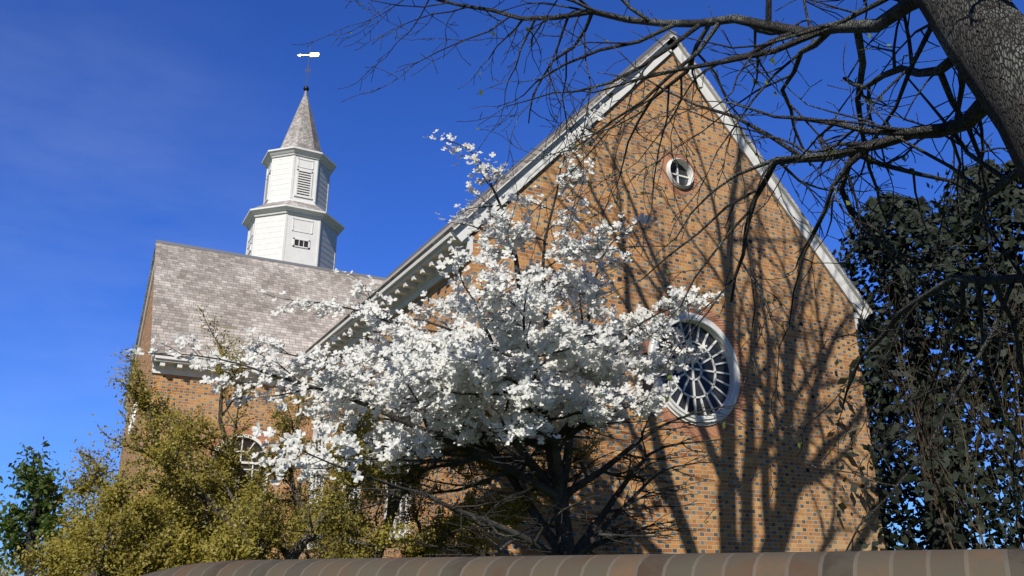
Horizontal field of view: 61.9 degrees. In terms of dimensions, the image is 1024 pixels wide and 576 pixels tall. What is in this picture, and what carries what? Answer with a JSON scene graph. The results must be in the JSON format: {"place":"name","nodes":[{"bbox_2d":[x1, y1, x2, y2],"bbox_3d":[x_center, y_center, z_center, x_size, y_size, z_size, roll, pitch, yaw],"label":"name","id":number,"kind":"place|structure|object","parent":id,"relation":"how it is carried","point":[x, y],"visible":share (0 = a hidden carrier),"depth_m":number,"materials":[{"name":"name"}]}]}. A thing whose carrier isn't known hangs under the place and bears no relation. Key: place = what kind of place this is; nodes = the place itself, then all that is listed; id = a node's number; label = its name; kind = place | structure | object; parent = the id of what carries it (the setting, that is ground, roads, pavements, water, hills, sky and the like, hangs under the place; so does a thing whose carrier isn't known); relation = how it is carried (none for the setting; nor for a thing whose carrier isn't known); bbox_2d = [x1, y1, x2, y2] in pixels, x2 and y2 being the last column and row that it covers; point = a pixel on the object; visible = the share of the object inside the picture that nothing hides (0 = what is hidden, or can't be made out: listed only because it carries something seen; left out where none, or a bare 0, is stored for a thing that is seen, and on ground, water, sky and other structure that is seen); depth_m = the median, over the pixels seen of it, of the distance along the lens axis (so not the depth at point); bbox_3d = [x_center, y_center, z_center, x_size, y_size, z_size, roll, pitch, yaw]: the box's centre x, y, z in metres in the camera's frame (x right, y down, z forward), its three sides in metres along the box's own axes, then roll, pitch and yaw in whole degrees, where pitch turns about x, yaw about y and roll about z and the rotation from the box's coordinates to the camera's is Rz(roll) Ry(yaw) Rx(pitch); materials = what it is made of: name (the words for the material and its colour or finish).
{"place":"outdoors","nodes":[
{"label":"outdoors","id":0,"kind":"place"},
{"bbox_2d":[128,102,763,557],"bbox_3d":[-0.514,0.944,11.465,8.020,7.313,6.009,21,-28,-46],"label":"dogwood tree","id":1,"kind":"object","parent":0,"point":[442,368],"depth_m":10.50,"materials":[{"name":"white plant"}]},
{"bbox_2d":[123,34,872,408],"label":"roof shingles","id":2,"kind":"object","parent":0,"point":[213,284],"visible":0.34,"depth_m":27.78,"materials":[{"name":"grey stone"}]},
{"bbox_2d":[242,146,344,268],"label":"steeple","id":3,"kind":"object","parent":2,"relation":"on","point":[275,231],"visible":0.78,"depth_m":53.31,"materials":[{"name":"white paint"}]},
{"bbox_2d":[256,96,322,210],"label":"steeple shingles","id":4,"kind":"object","parent":3,"relation":"on","point":[302,132],"visible":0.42,"depth_m":55.94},
{"bbox_2d":[305,43,310,85],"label":"weather vane pole","id":5,"kind":"object","parent":4,"relation":"on","point":[308,67],"visible":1,"depth_m":58.59,"materials":[{"name":"grey metal"}]},
{"bbox_2d":[297,53,318,56],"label":"weather vane","id":6,"kind":"object","parent":5,"relation":"on","point":[315,54],"visible":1,"depth_m":58.94,"materials":[{"name":"white metal"}]},
{"bbox_2d":[294,171,310,246],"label":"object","id":7,"kind":"object","parent":3,"relation":"attached to","point":[297,243],"visible":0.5,"depth_m":53.77,"materials":[{"name":"black"}]},
{"bbox_2d":[156,30,676,279],"bbox_3d":[-4.083,-0.378,34.351,16.658,1.090,31.624,1,-19,-1],"label":"roof ridge cap","id":8,"kind":"object","parent":2,"relation":"on","point":[655,44],"visible":0.39,"depth_m":29.72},
{"bbox_2d":[125,35,871,416],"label":"white trim","id":9,"kind":"structure","parent":2,"relation":"attached to","point":[413,281],"depth_m":19.78,"materials":[{"name":"paint"}]},
{"bbox_2d":[0,0,1023,575],"label":"sky","id":10,"kind":"structure","parent":0,"point":[126,126],"materials":[{"name":"blue"}]},
{"bbox_2d":[141,549,1023,575],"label":"foreground wall","id":11,"kind":"structure","parent":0,"point":[984,562],"depth_m":2.54,"materials":[{"name":"brown brick"}]},
{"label":"churchyard ground","id":12,"kind":"structure","parent":0,"visible":0},
{"bbox_2d":[0,437,98,575],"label":"tree","id":13,"kind":"object","parent":12,"relation":"on","point":[8,522],"depth_m":22.98,"materials":[{"name":"green plant"}]},
{"bbox_2d":[0,439,264,575],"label":"shrub","id":14,"kind":"object","parent":12,"relation":"on","point":[153,527],"depth_m":8.29,"materials":[{"name":"green plant"}]},
{"bbox_2d":[33,345,464,575],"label":"shrub","id":15,"kind":"object","parent":12,"relation":"on","point":[188,504],"depth_m":9.57,"materials":[{"name":"green plant"}]},
{"bbox_2d":[131,303,613,560],"bbox_3d":[-2.762,3.008,11.782,4.818,5.134,7.575,25,-31,-51],"label":"shrub","id":16,"kind":"object","parent":12,"relation":"on","point":[459,520],"depth_m":11.29,"materials":[{"name":"green plant"}]},
{"bbox_2d":[292,0,1023,550],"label":"oak tree","id":17,"kind":"object","parent":12,"relation":"on","point":[980,42],"visible":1,"depth_m":6.42,"materials":[{"name":"brown plant"}]},
{"bbox_2d":[814,191,1023,550],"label":"cedar tree","id":18,"kind":"object","parent":12,"relation":"on","point":[913,229],"depth_m":20.25,"materials":[{"name":"green plant"}]},
{"bbox_2d":[856,304,1007,549],"bbox_3d":[11.951,5.101,28.096,9.816,10.130,9.592,10,-21,-26],"label":"holly tree","id":19,"kind":"object","parent":12,"relation":"on","point":[897,472],"depth_m":27.43,"materials":[{"name":"green plant"}]},
{"bbox_2d":[852,159,1023,549],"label":"cedar tree","id":20,"kind":"object","parent":12,"relation":"on","point":[1011,194],"depth_m":20.94,"materials":[{"name":"green plant"}]},
{"bbox_2d":[856,223,1023,549],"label":"bare shrub stems","id":21,"kind":"object","parent":12,"relation":"on","point":[936,505],"visible":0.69,"depth_m":17.83,"materials":[{"name":"beige plant"}]},
{"bbox_2d":[963,325,1023,548],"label":"cedar tree","id":22,"kind":"object","parent":12,"relation":"on","point":[1016,458],"visible":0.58,"depth_m":18.14,"materials":[{"name":"green plant"}]},
{"bbox_3d":[-4.490,11.055,30.386,18.380,1.506,35.070,10,-21,-26],"label":"brick water table","id":23,"kind":"object","parent":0,"visible":0},
{"bbox_2d":[110,277,296,559],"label":"brick wall","id":24,"kind":"structure","parent":23,"relation":"on","point":[194,393],"depth_m":24.87,"materials":[{"name":"brown brick"}]},
{"bbox_2d":[128,402,136,436],"bbox_3d":[-12.119,4.215,27.453,0.260,1.200,1.200,10,-21,-26],"label":"oculus frame","id":25,"kind":"object","parent":24,"relation":"attached to","point":[131,415],"visible":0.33,"depth_m":27.13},
{"bbox_2d":[207,434,268,547],"bbox_3d":[-7.870,5.841,24.459,1.720,3.290,0.215,10,-21,-26],"label":"window frame","id":26,"kind":"object","parent":24,"relation":"attached to","point":[257,441],"visible":0.22,"depth_m":24.91,"materials":[{"name":"white wood"}]},
{"bbox_2d":[212,437,264,540],"bbox_3d":[-7.893,5.826,24.509,1.600,3.210,0.001,10,-21,-26],"label":"window pane","id":27,"kind":"structure","parent":26,"relation":"in","point":[247,443],"depth_m":24.93,"materials":[{"name":"glass"}]},
{"bbox_2d":[203,426,276,462],"bbox_3d":[-7.852,4.545,24.873,2.100,1.050,0.004,10,-21,-26],"label":"window arch","id":28,"kind":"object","parent":24,"relation":"attached to","point":[262,438],"visible":0.34,"depth_m":25.01,"materials":[{"name":"brown brick"}]},
{"bbox_2d":[284,54,884,558],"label":"brick wall","id":29,"kind":"structure","parent":23,"relation":"on","point":[800,512],"depth_m":17.95,"materials":[{"name":"brown brick"}]},
{"bbox_2d":[307,415,326,549],"bbox_3d":[-5.145,5.064,22.620,0.215,3.570,1.500,10,-21,-26],"label":"window frame","id":30,"kind":"object","parent":29,"relation":"attached to","point":[315,432],"visible":0.24,"depth_m":23.09,"materials":[{"name":"white wood"}]},
{"bbox_2d":[309,418,323,544],"bbox_3d":[-5.103,5.043,22.651,0.001,3.490,1.380,10,-21,-26],"label":"window pane","id":31,"kind":"structure","parent":30,"relation":"in","point":[319,428],"depth_m":23.03,"materials":[{"name":"glass"}]},
{"bbox_2d":[310,403,328,440],"bbox_3d":[-5.173,3.589,23.112,0.004,0.940,1.880,10,-21,-26],"label":"window frame","id":32,"kind":"object","parent":29,"relation":"attached to","point":[313,426],"visible":0.14,"depth_m":23.68,"materials":[{"name":"white wood"}]},
{"bbox_2d":[342,404,362,544],"bbox_3d":[-3.714,4.181,20.052,0.215,3.570,1.500,10,-21,-26],"label":"window pane","id":33,"kind":"structure","parent":29,"relation":"attached to","point":[359,463],"depth_m":20.04,"materials":[{"name":"glass"}]},
{"bbox_2d":[384,401,413,539],"bbox_3d":[-2.255,3.281,17.433,0.215,3.570,1.500,10,-21,-26],"label":"window surround","id":34,"kind":"object","parent":29,"relation":"attached to","point":[396,535],"depth_m":16.95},
{"bbox_2d":[391,399,408,533],"bbox_3d":[-2.213,3.260,17.463,0.001,3.490,1.380,10,-21,-26],"label":"window surround","id":35,"kind":"object","parent":34,"relation":"in","point":[402,509],"depth_m":17.06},
{"bbox_2d":[661,153,696,194],"bbox_3d":[3.669,-2.501,18.714,0.990,0.990,0.004,10,-21,-26],"label":"window surround","id":36,"kind":"object","parent":29,"relation":"attached to","point":[667,158],"visible":0.91,"depth_m":18.65,"materials":[{"name":"red brick"}]},
{"bbox_2d":[666,158,693,188],"bbox_3d":[3.654,-2.492,18.741,0.730,0.730,0.260,10,-21,-26],"label":"round window frame","id":37,"kind":"object","parent":29,"relation":"attached to","point":[685,166],"visible":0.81,"depth_m":18.74,"materials":[{"name":"white wood"}]},
{"bbox_2d":[670,163,687,185],"bbox_3d":[3.633,-2.479,18.778,0.616,0.616,0.001,10,-21,-26],"label":"window pane","id":38,"kind":"structure","parent":37,"relation":"in","point":[682,180],"depth_m":18.82,"materials":[{"name":"black glass"}]},
{"bbox_2d":[638,301,747,437],"bbox_3d":[3.705,1.629,17.315,2.820,2.820,0.004,10,-21,-26],"label":"window surround","id":39,"kind":"object","parent":29,"relation":"attached to","point":[716,429],"visible":0.61,"depth_m":17.43,"materials":[{"name":"brick"}]},
{"bbox_2d":[648,312,739,425],"bbox_3d":[3.690,1.638,17.342,2.340,2.340,0.260,10,-21,-26],"label":"window frame","id":40,"kind":"object","parent":29,"relation":"attached to","point":[714,331],"visible":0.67,"depth_m":17.45,"materials":[{"name":"white paint"}]},
{"bbox_2d":[658,323,728,415],"bbox_3d":[3.670,1.651,17.380,1.973,1.973,0.001,10,-21,-26],"label":"window glass","id":41,"kind":"object","parent":40,"relation":"attached to","point":[708,365],"visible":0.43,"depth_m":17.47,"materials":[{"name":"glass"}]},
{"bbox_2d":[584,239,814,471],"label":"putlog holes","id":42,"kind":"object","parent":29,"relation":"attached to","point":[759,313],"visible":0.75,"depth_m":18.62,"materials":[{"name":"black"}]}
]}

